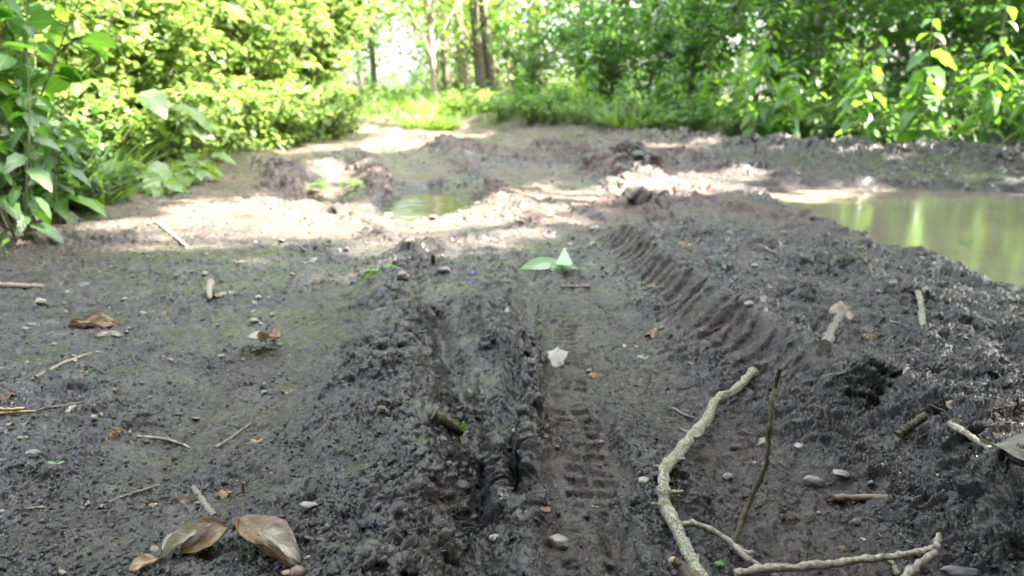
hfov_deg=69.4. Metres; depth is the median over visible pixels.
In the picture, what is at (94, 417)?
pebble
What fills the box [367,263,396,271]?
green leaf
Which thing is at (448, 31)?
forest tree
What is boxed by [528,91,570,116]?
ground herb
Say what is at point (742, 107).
nettle plant
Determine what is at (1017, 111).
nettle
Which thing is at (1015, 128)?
ground herb
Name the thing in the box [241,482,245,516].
twig
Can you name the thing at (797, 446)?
stone
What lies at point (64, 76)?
broad leaved shrub
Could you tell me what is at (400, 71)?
sky
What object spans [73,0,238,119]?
hazel bush
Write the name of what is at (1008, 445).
dead leaf
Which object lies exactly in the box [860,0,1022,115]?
elder shrub
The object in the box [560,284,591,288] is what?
twig
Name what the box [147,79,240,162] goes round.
bush
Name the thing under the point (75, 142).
shade herb
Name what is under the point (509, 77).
forest tree
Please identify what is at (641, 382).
leaf scrap
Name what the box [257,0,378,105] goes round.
hazel bush
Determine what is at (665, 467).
lichen branch
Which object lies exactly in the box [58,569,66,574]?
pebble
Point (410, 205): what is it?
puddle water
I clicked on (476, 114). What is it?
ground cover
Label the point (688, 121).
ground herb
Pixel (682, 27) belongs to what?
elder shrub
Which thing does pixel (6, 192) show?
dock plant
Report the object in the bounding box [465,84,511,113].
bush
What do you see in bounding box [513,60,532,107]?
nettle plant
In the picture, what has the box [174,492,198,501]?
leaf scrap
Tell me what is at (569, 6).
forest tree
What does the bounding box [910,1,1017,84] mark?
forest tree
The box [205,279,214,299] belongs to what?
wood chip
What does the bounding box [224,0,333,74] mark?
hazel bush
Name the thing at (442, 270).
stone
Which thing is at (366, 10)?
hazel bush
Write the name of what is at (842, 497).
stick
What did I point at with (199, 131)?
burdock
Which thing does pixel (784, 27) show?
elder shrub
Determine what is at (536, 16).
forest tree
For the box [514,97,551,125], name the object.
ground herb
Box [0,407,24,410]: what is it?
straw
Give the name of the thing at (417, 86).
bush
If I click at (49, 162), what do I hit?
dock plant
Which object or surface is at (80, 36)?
hazel bush
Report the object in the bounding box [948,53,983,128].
nettle plant
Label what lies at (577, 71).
elder shrub
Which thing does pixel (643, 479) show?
stone
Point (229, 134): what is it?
bush
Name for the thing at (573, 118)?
ground herb
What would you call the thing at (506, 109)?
ground herb
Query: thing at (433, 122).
grass tuft
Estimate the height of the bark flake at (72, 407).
0.009 m
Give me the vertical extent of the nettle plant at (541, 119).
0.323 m
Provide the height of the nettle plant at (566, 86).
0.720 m
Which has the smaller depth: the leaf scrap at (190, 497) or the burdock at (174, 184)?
the leaf scrap at (190, 497)
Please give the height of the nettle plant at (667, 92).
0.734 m
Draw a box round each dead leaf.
[68,311,120,327]
[94,330,123,337]
[158,518,228,559]
[229,514,300,567]
[979,432,1023,459]
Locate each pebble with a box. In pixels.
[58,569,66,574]
[91,415,97,420]
[150,546,158,551]
[404,238,413,242]
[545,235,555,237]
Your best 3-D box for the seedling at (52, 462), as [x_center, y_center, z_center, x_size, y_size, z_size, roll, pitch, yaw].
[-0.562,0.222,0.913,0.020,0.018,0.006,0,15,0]
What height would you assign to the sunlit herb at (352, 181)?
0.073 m
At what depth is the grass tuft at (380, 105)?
13.41 m
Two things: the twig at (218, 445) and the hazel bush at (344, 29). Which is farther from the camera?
the hazel bush at (344, 29)
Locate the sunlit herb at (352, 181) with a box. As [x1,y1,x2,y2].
[307,175,365,189]
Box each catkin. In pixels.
[107,428,122,437]
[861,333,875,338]
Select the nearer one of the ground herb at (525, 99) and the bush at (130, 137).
the bush at (130, 137)
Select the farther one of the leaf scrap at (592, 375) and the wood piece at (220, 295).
the wood piece at (220, 295)
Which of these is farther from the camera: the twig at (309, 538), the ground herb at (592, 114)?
the ground herb at (592, 114)
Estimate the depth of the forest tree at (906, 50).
28.85 m
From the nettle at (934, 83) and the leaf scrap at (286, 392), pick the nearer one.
the leaf scrap at (286, 392)
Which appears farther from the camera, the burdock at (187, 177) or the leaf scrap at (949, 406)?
the burdock at (187, 177)
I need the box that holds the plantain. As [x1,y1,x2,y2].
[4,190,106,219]
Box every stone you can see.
[25,449,41,455]
[35,298,45,304]
[80,282,89,286]
[249,318,258,322]
[300,501,317,508]
[396,271,409,279]
[437,267,450,273]
[488,534,498,541]
[539,506,550,512]
[549,534,568,549]
[638,476,649,483]
[723,473,733,480]
[730,445,739,450]
[744,300,754,306]
[756,437,773,446]
[794,443,802,449]
[802,475,824,487]
[832,469,849,477]
[852,518,860,524]
[867,480,874,484]
[939,566,979,575]
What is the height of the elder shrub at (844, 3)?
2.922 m
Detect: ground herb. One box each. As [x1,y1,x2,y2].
[487,99,520,122]
[489,93,516,111]
[510,90,540,111]
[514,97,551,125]
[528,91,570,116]
[538,103,568,125]
[556,103,598,125]
[571,98,599,119]
[580,106,617,127]
[584,92,628,116]
[603,109,643,128]
[615,95,657,118]
[632,112,673,130]
[636,103,668,119]
[659,105,712,130]
[668,96,717,125]
[709,102,752,126]
[711,111,756,137]
[743,97,795,124]
[781,109,846,138]
[781,111,820,137]
[784,96,836,128]
[810,98,862,128]
[832,113,882,136]
[849,106,888,125]
[872,116,899,141]
[874,99,942,129]
[907,115,959,141]
[923,99,983,130]
[947,120,996,143]
[975,101,1023,131]
[1000,113,1023,138]
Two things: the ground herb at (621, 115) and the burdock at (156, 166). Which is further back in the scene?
the ground herb at (621, 115)
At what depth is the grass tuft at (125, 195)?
3.10 m
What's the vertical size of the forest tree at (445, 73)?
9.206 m
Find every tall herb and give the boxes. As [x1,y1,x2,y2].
[0,0,91,227]
[0,6,58,193]
[0,89,63,242]
[4,5,58,189]
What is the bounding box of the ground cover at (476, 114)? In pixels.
[223,96,1010,130]
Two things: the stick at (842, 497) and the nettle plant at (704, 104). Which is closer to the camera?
the stick at (842, 497)
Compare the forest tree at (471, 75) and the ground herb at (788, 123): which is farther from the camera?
the forest tree at (471, 75)
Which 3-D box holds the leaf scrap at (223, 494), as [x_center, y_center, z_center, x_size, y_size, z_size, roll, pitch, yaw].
[-0.347,0.251,0.895,0.018,0.011,0.009,0,15,0]
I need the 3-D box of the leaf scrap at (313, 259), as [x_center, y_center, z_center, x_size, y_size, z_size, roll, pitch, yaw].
[-0.582,-0.073,2.109,0.053,0.027,0.023,-8,17,-28]
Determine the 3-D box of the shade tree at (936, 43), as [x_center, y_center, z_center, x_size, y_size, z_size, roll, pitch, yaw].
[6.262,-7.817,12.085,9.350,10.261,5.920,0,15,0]
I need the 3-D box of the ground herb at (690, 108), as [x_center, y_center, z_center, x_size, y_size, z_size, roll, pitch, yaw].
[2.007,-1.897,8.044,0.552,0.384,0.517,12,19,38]
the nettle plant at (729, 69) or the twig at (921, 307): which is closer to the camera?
the twig at (921, 307)
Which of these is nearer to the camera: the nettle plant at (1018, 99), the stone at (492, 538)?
the stone at (492, 538)
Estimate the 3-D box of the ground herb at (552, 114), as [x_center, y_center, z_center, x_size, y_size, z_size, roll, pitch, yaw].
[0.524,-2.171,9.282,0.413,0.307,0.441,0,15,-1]
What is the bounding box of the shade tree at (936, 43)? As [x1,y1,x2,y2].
[923,0,941,74]
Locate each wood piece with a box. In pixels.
[212,291,235,298]
[818,306,849,350]
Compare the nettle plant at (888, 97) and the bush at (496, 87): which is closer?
the nettle plant at (888, 97)
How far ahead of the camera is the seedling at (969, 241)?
2.54 m
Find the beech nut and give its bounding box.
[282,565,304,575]
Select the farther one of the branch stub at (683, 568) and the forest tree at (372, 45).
the forest tree at (372, 45)
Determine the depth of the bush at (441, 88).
15.71 m
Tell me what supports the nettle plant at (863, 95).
on the mud ground at (628, 166)
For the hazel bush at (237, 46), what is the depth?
7.82 m
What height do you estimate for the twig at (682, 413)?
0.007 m
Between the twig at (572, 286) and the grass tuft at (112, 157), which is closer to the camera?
the twig at (572, 286)
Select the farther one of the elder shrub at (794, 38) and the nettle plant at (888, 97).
the elder shrub at (794, 38)
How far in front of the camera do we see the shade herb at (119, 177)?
3.18 m
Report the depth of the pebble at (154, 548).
0.75 m
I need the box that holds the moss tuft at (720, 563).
[714,561,724,566]
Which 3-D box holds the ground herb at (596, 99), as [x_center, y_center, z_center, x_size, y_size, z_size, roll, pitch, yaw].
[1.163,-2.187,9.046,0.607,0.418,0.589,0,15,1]
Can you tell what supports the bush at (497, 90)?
on the mud ground at (628, 166)
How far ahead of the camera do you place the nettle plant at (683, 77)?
8.75 m
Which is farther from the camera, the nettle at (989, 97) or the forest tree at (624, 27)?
the forest tree at (624, 27)
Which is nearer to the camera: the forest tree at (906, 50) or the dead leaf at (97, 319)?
the dead leaf at (97, 319)
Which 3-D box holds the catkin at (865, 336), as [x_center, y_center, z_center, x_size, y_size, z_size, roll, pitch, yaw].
[0.628,0.087,1.303,0.026,0.015,0.018,0,15,0]
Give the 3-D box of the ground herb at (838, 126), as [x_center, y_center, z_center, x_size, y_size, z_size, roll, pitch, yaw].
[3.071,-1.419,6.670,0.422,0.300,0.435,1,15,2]
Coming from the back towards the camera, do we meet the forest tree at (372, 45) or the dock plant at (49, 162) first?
the forest tree at (372, 45)
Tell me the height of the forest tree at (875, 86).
15.692 m
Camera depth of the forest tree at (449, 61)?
35.75 m
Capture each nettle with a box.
[735,1,785,137]
[766,61,806,138]
[832,25,887,141]
[885,9,955,141]
[949,0,1020,143]
[1001,24,1023,143]
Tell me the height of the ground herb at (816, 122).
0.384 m
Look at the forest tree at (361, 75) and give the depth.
42.24 m
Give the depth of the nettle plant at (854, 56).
7.43 m
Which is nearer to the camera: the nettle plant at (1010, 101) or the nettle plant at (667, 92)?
the nettle plant at (1010, 101)
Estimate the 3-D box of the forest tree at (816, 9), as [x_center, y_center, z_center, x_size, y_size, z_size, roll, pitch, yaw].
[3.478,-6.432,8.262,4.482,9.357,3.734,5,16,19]
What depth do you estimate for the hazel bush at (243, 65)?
6.52 m
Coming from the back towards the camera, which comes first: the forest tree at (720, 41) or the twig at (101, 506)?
the forest tree at (720, 41)
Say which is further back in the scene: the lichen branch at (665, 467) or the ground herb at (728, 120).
the ground herb at (728, 120)
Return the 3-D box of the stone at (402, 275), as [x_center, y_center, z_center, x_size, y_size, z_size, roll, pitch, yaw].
[-0.261,-0.029,1.776,0.033,0.023,0.024,6,15,-1]
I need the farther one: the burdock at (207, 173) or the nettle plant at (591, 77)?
the nettle plant at (591, 77)
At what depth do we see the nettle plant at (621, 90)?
9.15 m
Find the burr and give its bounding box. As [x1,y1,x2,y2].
[377,405,388,412]
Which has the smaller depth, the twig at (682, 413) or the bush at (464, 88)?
the twig at (682, 413)
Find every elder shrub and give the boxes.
[480,10,583,111]
[531,0,677,108]
[534,0,670,103]
[572,0,714,104]
[605,0,759,103]
[627,0,762,113]
[648,0,760,108]
[705,0,888,106]
[735,0,872,102]
[747,0,857,94]
[796,0,915,98]
[809,0,992,122]
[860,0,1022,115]
[908,0,1000,105]
[925,0,1023,111]
[943,0,1023,107]
[992,0,1023,74]
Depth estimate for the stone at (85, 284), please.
1.86 m
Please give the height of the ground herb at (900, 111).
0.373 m
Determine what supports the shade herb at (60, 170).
on the mud ground at (628, 166)
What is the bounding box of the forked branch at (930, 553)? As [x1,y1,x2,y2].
[733,532,941,575]
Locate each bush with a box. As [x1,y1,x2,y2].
[0,0,54,138]
[0,75,141,165]
[1,0,80,101]
[2,0,161,158]
[7,0,127,97]
[33,0,133,68]
[35,0,223,161]
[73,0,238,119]
[84,93,193,169]
[92,68,236,168]
[143,0,279,145]
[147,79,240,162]
[162,69,282,153]
[166,0,227,90]
[189,0,337,129]
[190,0,288,109]
[202,80,289,150]
[205,69,313,151]
[207,4,295,129]
[217,0,352,133]
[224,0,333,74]
[251,75,351,143]
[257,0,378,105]
[269,86,334,147]
[284,85,364,140]
[290,76,372,139]
[298,2,348,72]
[299,0,394,98]
[300,80,374,134]
[331,1,376,86]
[331,73,356,91]
[346,81,389,97]
[359,85,391,101]
[377,85,412,101]
[403,80,439,95]
[420,77,472,97]
[432,89,474,116]
[435,83,474,111]
[455,79,507,110]
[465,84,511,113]
[471,74,506,93]
[486,87,517,104]
[495,76,548,99]
[540,75,582,96]
[549,85,581,99]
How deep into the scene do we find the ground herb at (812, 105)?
6.98 m
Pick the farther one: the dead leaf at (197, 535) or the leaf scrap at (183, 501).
the leaf scrap at (183, 501)
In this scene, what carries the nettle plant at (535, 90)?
on the mud ground at (628, 166)
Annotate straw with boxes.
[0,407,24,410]
[0,410,34,414]
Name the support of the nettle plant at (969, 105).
on the mud ground at (628, 166)
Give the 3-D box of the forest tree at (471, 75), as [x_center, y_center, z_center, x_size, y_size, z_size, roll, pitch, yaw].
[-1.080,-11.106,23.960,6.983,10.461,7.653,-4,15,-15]
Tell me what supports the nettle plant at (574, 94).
on the mud ground at (628, 166)
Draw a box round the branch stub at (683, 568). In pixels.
[668,557,700,575]
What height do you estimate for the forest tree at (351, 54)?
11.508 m
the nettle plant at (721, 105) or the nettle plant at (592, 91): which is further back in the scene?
the nettle plant at (592, 91)
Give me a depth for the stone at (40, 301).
1.66 m
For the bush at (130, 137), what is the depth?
3.98 m
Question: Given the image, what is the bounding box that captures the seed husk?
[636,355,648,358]
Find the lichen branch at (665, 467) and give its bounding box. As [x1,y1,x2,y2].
[651,367,782,575]
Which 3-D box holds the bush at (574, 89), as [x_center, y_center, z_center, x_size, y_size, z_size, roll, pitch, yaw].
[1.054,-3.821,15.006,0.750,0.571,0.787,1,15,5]
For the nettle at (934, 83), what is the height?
1.104 m
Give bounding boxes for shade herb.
[0,74,41,89]
[0,120,32,193]
[0,124,102,192]
[7,100,103,164]
[36,155,110,207]
[57,175,119,210]
[95,161,147,201]
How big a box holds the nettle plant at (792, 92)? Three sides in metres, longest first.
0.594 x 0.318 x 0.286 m
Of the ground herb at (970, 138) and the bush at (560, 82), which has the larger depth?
the bush at (560, 82)
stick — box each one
[190,485,217,515]
[431,408,467,443]
[832,493,888,501]
[894,412,928,438]
[946,420,991,449]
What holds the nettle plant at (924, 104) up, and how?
on the mud ground at (628, 166)
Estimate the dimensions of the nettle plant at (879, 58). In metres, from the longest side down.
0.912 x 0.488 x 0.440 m
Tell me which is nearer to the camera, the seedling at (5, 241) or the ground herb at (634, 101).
the seedling at (5, 241)
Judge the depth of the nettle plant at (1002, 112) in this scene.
6.46 m
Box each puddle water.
[381,188,472,221]
[770,189,1023,288]
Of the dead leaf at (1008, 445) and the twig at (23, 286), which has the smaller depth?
the dead leaf at (1008, 445)
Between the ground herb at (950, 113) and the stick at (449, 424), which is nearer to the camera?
the stick at (449, 424)
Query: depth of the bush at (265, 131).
6.05 m
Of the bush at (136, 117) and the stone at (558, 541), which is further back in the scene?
the bush at (136, 117)
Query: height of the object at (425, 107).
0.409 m
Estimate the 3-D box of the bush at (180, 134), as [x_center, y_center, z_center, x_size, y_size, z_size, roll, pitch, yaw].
[-2.071,-0.992,4.416,0.938,0.626,0.847,14,20,43]
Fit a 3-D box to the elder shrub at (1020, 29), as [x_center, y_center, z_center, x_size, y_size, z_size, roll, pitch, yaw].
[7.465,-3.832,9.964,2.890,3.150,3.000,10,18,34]
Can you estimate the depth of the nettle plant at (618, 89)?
9.34 m
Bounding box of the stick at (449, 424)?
[431,408,467,443]
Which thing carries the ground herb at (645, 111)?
on the mud ground at (628, 166)
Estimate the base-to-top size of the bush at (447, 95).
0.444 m
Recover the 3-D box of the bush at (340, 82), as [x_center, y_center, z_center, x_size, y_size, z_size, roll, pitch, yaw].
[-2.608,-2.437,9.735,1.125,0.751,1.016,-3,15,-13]
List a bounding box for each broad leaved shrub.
[0,0,36,229]
[0,0,115,221]
[2,2,40,190]
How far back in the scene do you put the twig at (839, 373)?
1.08 m
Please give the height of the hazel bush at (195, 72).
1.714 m
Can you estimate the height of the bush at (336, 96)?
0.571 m
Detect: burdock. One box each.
[11,78,213,159]
[91,180,131,199]
[97,157,173,187]
[105,110,219,144]
[145,177,187,196]
[170,164,227,186]
[173,152,236,168]
[173,163,222,178]
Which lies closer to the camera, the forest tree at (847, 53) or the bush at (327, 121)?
the bush at (327, 121)
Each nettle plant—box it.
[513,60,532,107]
[522,72,542,111]
[537,100,546,121]
[542,72,559,109]
[552,67,572,116]
[559,77,577,115]
[565,79,580,116]
[571,75,597,106]
[575,49,609,108]
[584,79,598,102]
[585,89,592,120]
[610,64,635,110]
[612,74,631,105]
[647,50,682,111]
[659,61,684,108]
[661,64,679,111]
[665,74,695,123]
[673,51,697,103]
[691,37,726,122]
[693,81,713,126]
[714,38,760,125]
[716,31,760,124]
[721,49,745,119]
[731,69,752,129]
[765,32,810,112]
[779,70,807,123]
[801,73,827,116]
[802,33,843,125]
[819,20,859,113]
[825,69,856,138]
[838,44,869,111]
[840,39,884,118]
[847,65,874,123]
[863,54,890,117]
[872,62,909,123]
[877,98,899,142]
[894,42,931,121]
[900,70,930,121]
[912,84,933,129]
[924,82,956,132]
[941,71,963,111]
[942,49,991,125]
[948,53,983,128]
[951,93,977,128]
[971,68,998,126]
[978,27,1023,125]
[990,82,1016,133]
[999,57,1023,126]
[1005,81,1023,125]
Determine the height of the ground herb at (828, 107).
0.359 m
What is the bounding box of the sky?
[335,0,1011,95]
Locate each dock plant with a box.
[0,146,97,201]
[0,184,71,212]
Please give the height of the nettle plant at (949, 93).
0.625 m
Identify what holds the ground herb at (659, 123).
on the mud ground at (628, 166)
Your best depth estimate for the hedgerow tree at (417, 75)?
157.68 m
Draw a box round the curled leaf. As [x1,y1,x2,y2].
[240,328,280,346]
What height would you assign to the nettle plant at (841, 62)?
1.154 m
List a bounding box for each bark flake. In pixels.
[66,404,76,411]
[829,300,854,320]
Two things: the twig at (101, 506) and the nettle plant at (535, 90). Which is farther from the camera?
the nettle plant at (535, 90)
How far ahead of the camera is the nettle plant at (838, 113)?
6.69 m
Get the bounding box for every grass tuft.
[9,131,189,208]
[77,124,190,182]
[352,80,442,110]
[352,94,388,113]
[387,106,471,130]
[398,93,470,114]
[572,89,713,129]
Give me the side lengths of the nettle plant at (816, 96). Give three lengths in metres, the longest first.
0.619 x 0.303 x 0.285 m
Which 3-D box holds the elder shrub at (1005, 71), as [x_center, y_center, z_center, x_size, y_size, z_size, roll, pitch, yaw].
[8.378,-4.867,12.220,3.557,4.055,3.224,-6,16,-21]
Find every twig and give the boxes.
[0,282,44,289]
[0,506,44,512]
[33,351,101,378]
[38,401,82,410]
[98,484,159,508]
[137,434,189,448]
[154,220,188,247]
[213,423,250,448]
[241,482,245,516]
[303,536,328,541]
[431,253,435,264]
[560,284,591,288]
[670,406,693,418]
[756,243,780,253]
[822,371,845,375]
[913,280,926,329]
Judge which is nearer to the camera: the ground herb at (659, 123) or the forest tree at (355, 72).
the ground herb at (659, 123)
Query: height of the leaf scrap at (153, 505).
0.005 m
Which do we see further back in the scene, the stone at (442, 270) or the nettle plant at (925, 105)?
the nettle plant at (925, 105)
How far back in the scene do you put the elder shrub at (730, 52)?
13.31 m
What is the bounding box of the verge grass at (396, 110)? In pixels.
[106,87,836,174]
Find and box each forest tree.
[335,12,394,75]
[341,1,415,82]
[343,6,425,90]
[345,0,437,86]
[349,2,417,87]
[360,0,515,91]
[361,0,573,109]
[365,0,508,103]
[369,0,469,87]
[376,0,566,111]
[393,7,472,86]
[398,0,540,85]
[400,4,526,89]
[436,0,561,92]
[448,0,598,93]
[453,2,564,88]
[465,0,624,86]
[492,0,731,100]
[500,0,590,90]
[541,0,622,97]
[553,0,661,97]
[621,1,759,95]
[627,11,749,95]
[704,1,764,96]
[714,0,871,99]
[764,16,907,100]
[789,0,871,95]
[844,24,910,93]
[858,8,952,83]
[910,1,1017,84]
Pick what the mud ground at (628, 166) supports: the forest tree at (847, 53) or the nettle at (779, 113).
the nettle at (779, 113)
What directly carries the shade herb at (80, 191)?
on the mud ground at (628, 166)
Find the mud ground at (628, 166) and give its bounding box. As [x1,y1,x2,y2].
[0,100,1023,575]
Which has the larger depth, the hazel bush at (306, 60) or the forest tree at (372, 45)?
the forest tree at (372, 45)
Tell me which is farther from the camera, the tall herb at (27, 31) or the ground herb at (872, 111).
the ground herb at (872, 111)
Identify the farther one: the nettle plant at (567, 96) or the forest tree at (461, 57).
the forest tree at (461, 57)
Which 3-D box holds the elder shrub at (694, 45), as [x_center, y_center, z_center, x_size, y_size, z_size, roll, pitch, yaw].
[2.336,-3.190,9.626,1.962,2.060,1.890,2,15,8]
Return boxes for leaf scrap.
[0,391,16,400]
[129,554,157,570]
[148,502,157,508]
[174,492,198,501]
[179,498,203,504]
[217,490,232,498]
[249,438,263,442]
[281,389,292,394]
[300,257,316,262]
[547,347,567,366]
[588,373,596,377]
[633,378,649,386]
[644,328,659,338]
[678,241,690,247]
[946,399,952,409]
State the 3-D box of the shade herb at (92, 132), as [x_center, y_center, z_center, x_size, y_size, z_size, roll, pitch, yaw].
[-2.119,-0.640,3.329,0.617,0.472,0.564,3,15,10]
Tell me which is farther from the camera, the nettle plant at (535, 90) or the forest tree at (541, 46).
the forest tree at (541, 46)
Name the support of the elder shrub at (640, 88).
on the mud ground at (628, 166)
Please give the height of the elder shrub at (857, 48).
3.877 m
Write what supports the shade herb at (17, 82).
on the mud ground at (628, 166)
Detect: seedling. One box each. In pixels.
[0,238,10,260]
[47,461,64,469]
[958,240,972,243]
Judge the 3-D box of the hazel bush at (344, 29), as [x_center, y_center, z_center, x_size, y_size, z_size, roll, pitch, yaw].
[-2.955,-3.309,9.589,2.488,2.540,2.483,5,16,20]
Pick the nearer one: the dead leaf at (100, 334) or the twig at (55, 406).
the twig at (55, 406)
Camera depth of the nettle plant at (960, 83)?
7.59 m
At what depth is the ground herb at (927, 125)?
6.35 m
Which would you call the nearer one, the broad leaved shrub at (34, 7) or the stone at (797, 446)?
the stone at (797, 446)
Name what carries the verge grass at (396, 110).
on the mud ground at (628, 166)
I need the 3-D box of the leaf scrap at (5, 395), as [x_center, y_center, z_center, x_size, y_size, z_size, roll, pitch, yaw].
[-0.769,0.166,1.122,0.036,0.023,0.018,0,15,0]
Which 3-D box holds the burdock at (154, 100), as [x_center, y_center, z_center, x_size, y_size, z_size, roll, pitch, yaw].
[-2.062,-0.826,3.800,0.942,0.501,0.818,-10,18,-33]
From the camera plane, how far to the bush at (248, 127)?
5.66 m
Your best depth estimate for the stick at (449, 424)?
0.98 m
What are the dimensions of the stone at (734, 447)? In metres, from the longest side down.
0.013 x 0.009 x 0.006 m
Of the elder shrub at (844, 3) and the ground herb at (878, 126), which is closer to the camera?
the ground herb at (878, 126)
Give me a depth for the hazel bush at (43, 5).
2.98 m
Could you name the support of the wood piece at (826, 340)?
on the mud ground at (628, 166)
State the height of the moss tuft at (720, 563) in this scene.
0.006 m
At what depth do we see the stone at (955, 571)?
0.69 m
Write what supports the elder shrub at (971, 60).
on the mud ground at (628, 166)
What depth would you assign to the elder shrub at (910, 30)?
8.32 m
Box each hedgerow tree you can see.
[352,70,379,88]
[378,70,403,92]
[404,68,428,88]
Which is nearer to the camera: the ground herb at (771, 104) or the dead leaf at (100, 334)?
the dead leaf at (100, 334)
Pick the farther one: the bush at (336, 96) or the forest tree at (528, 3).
the forest tree at (528, 3)
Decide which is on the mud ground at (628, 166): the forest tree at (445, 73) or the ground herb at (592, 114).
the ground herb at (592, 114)
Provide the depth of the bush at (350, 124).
8.75 m
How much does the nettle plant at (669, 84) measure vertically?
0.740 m
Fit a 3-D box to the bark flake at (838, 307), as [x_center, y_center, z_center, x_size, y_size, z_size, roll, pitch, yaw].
[0.637,0.046,1.423,0.038,0.029,0.053,-5,15,-17]
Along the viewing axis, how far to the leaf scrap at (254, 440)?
1.04 m
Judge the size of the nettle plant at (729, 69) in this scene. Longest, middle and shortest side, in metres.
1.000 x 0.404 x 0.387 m
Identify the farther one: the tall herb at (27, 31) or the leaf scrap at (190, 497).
the tall herb at (27, 31)
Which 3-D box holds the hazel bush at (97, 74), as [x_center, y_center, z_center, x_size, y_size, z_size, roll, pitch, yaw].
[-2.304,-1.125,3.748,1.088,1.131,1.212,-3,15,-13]
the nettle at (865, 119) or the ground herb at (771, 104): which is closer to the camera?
the nettle at (865, 119)
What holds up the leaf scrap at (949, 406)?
on the mud ground at (628, 166)
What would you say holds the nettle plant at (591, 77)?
on the mud ground at (628, 166)
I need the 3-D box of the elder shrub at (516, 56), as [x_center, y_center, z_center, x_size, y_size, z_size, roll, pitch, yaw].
[0.347,-3.848,12.618,1.818,1.826,1.711,0,15,0]
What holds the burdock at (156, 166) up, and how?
on the mud ground at (628, 166)
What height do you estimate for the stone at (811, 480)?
0.019 m
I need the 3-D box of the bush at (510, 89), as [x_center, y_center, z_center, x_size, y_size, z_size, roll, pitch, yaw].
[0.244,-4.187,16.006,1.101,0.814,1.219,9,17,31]
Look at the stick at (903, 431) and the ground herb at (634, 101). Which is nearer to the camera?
the stick at (903, 431)
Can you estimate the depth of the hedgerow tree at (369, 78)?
165.55 m
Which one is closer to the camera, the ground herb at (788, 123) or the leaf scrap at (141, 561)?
the leaf scrap at (141, 561)
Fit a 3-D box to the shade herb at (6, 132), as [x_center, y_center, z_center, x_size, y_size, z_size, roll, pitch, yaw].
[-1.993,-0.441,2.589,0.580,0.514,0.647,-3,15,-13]
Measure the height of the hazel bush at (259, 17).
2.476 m
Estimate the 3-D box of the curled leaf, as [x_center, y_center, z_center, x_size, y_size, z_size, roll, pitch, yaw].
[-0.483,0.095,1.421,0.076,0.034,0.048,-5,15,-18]
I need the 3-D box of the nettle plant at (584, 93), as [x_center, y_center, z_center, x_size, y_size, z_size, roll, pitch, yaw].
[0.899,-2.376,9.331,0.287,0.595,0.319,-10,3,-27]
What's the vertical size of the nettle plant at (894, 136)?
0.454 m
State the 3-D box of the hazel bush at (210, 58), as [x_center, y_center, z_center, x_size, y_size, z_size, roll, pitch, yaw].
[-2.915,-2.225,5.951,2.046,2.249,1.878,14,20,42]
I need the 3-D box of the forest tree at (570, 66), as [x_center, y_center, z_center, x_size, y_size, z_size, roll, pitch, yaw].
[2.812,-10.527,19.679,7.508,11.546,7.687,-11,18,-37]
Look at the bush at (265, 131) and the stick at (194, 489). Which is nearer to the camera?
the stick at (194, 489)
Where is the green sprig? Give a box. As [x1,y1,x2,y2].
[520,247,577,272]
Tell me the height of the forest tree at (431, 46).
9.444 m
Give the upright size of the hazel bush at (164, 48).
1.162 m
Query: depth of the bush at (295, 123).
6.50 m
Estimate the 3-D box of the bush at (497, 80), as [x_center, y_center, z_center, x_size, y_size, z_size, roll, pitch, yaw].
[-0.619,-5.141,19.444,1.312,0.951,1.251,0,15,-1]
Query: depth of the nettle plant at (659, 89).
8.39 m
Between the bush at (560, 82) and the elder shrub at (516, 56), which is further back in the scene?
the bush at (560, 82)
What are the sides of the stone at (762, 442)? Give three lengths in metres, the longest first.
0.024 x 0.020 x 0.017 m
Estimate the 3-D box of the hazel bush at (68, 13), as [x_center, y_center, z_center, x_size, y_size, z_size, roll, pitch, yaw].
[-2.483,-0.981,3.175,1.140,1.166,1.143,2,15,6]
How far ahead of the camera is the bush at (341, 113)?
7.69 m
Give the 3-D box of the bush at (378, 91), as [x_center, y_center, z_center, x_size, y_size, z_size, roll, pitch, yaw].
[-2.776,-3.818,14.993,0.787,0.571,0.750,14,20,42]
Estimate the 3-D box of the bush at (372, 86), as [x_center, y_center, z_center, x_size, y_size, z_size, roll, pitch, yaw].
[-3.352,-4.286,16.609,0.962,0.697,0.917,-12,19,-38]
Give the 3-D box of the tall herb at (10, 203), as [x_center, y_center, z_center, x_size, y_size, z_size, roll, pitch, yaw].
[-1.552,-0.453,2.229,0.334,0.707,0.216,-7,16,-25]
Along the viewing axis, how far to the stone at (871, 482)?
0.85 m
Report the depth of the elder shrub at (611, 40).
10.95 m
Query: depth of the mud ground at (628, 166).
1.29 m
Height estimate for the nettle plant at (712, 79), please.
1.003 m
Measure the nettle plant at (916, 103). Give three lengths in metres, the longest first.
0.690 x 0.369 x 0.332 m
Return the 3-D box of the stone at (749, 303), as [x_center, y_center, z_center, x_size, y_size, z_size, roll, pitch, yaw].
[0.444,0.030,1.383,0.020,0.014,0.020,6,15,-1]
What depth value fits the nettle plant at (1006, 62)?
7.50 m
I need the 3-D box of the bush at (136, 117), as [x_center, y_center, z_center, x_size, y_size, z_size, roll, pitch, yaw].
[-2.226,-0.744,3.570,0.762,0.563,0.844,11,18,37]

